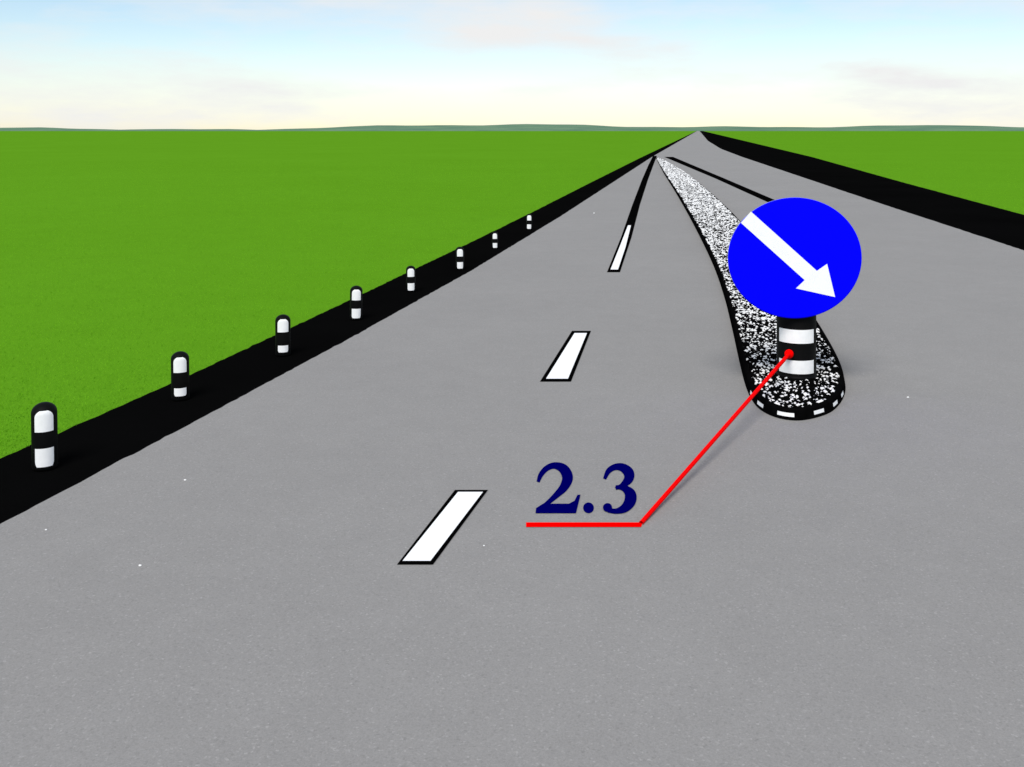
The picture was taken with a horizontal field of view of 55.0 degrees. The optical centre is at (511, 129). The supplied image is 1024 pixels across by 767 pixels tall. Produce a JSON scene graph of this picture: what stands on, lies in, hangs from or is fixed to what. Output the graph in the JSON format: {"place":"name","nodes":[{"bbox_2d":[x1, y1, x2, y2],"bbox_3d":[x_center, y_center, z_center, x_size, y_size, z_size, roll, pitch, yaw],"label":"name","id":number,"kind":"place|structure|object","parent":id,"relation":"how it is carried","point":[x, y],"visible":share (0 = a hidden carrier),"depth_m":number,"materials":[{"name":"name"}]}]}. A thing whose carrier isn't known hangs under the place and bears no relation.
{"place":"outdoors","nodes":[
{"label":"outdoors","id":0,"kind":"place"},
{"bbox_2d":[0,131,1023,766],"bbox_3d":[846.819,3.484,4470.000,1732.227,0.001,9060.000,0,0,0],"label":"road","id":1,"kind":"structure","parent":0,"point":[842,585],"depth_m":8.24,"materials":[{"name":"grey asphalt"}]},
{"bbox_2d":[398,490,487,563],"bbox_3d":[-0.591,3.477,8.692,0.310,0.005,1.748,0,0,14],"label":"lane marking","id":2,"kind":"object","parent":1,"relation":"on","point":[436,535],"visible":1,"depth_m":8.59,"materials":[{"name":"white paint"}]},
{"bbox_2d":[541,331,590,380],"bbox_3d":[0.926,3.477,15.306,0.421,0.005,3.556,0,0,11],"label":"lane marking","id":3,"kind":"object","parent":1,"relation":"on","point":[563,365],"visible":1,"depth_m":14.95,"materials":[{"name":"white paint"}]},
{"bbox_2d":[526,462,642,526],"bbox_3d":[0.682,3.478,9.456,1.119,0.003,1.680,0,0,0],"label":"label","id":4,"kind":"object","parent":1,"relation":"on","point":[626,470],"visible":1,"depth_m":9.13,"materials":[{"name":"blue paint"}]},
{"bbox_2d":[607,156,656,271],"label":"lane marking","id":5,"kind":"object","parent":1,"relation":"on","point":[617,261],"visible":1,"depth_m":34.72,"materials":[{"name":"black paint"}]},
{"bbox_2d":[639,349,793,523],"bbox_3d":[2.428,3.221,10.981,0.113,0.537,5.284,0,0,30],"label":"red leader line","id":6,"kind":"object","parent":1,"relation":"on","point":[788,353],"visible":1,"depth_m":10.48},
{"bbox_2d":[666,157,773,201],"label":"lane marking","id":7,"kind":"object","parent":1,"relation":"on","point":[752,192],"visible":0.55,"depth_m":67.72,"materials":[{"name":"black paint"}]},
{"bbox_2d":[657,160,845,420],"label":"traffic island","id":8,"kind":"structure","parent":1,"relation":"on","point":[832,402],"depth_m":13.24,"materials":[{"name":"stone"}]},
{"bbox_2d":[657,158,839,407],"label":"gravel","id":9,"kind":"structure","parent":8,"relation":"on","point":[711,220],"depth_m":16.61,"materials":[{"name":"white gravel"}]},
{"bbox_2d":[728,197,861,379],"bbox_3d":[3.789,2.141,13.465,1.794,2.475,0.618,0,0,0],"label":"keep right bollard","id":10,"kind":"object","parent":8,"relation":"on","point":[794,265],"visible":0.97,"depth_m":13.16,"materials":[{"name":"blue plastic"}]},
{"bbox_2d":[0,131,1023,457],"bbox_3d":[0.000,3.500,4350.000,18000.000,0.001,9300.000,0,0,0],"label":"ground","id":11,"kind":"structure","parent":0,"point":[498,153],"depth_m":43.28,"materials":[{"name":"green plant"}]},
{"bbox_2d":[0,133,692,523],"bbox_3d":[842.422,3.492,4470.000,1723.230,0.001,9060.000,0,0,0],"label":"verge","id":12,"kind":"structure","parent":11,"relation":"on","point":[90,447],"depth_m":13.65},
{"bbox_2d":[31,402,57,471],"bbox_3d":[-4.826,3.151,10.148,0.248,0.681,0.252,-1,0,-24],"label":"roadside bollard","id":13,"kind":"object","parent":12,"relation":"on","point":[44,437],"visible":1,"depth_m":10.05,"materials":[{"name":"white plastic"}]},
{"bbox_2d":[171,351,189,400],"bbox_3d":[-4.301,3.181,12.741,0.227,0.622,0.230,-1,0,-18],"label":"roadside bollard","id":14,"kind":"object","parent":12,"relation":"on","point":[180,387],"visible":1,"depth_m":12.65,"materials":[{"name":"black plastic"}]},
{"bbox_2d":[275,314,290,356],"bbox_3d":[-3.548,3.175,15.225,0.231,0.635,0.235,0,-1,-14],"label":"roadside bollard","id":15,"kind":"object","parent":12,"relation":"on","point":[282,335],"visible":1,"depth_m":15.13,"materials":[{"name":"black plastic"}]},
{"bbox_2d":[350,286,362,320],"bbox_3d":[-2.869,3.179,18.103,0.228,0.626,0.232,1,1,-10],"label":"roadside bollard","id":16,"kind":"object","parent":12,"relation":"on","point":[356,294],"visible":1,"depth_m":18.01,"materials":[{"name":"white plastic"}]},
{"bbox_2d":[406,266,415,291],"bbox_3d":[-2.184,3.211,21.234,0.204,0.562,0.208,-1,0,-7],"label":"roadside bollard","id":17,"kind":"object","parent":12,"relation":"on","point":[410,278],"visible":1,"depth_m":21.15,"materials":[{"name":"white plastic"}]},
{"bbox_2d":[456,247,463,269],"bbox_3d":[-1.302,3.205,24.573,0.209,0.575,0.213,0,0,-5],"label":"roadside bollard","id":18,"kind":"object","parent":12,"relation":"on","point":[459,258],"visible":1,"depth_m":24.48,"materials":[{"name":"white plastic"}]},
{"bbox_2d":[492,232,497,248],"bbox_3d":[-0.503,3.242,28.912,0.182,0.500,0.185,-1,0,-3],"label":"roadside bollard","id":19,"kind":"object","parent":12,"relation":"on","point":[494,240],"visible":1,"depth_m":28.83,"materials":[{"name":"white plastic"}]},
{"bbox_2d":[526,214,531,229],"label":"roadside bollard","id":20,"kind":"object","parent":12,"relation":"on","point":[528,221],"visible":1,"depth_m":34.32,"materials":[{"name":"white plastic"}]},
{"bbox_2d":[700,131,1023,249],"bbox_3d":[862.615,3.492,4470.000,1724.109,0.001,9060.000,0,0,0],"label":"verge","id":21,"kind":"structure","parent":11,"relation":"on","point":[1003,226],"depth_m":54.06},
{"bbox_2d":[848,161,1023,212],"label":"grass","id":22,"kind":"structure","parent":11,"relation":"on","point":[959,181],"depth_m":66.59,"materials":[{"name":"green plant"}]},
{"bbox_2d":[0,124,1023,130],"bbox_3d":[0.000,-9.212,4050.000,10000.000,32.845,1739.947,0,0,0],"label":"hills","id":23,"kind":"structure","parent":0,"point":[537,127],"depth_m":3618.59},
{"bbox_2d":[0,0,1023,129],"label":"sky","id":24,"kind":"structure","parent":0,"point":[72,64],"materials":[{"name":"white"}]}
]}

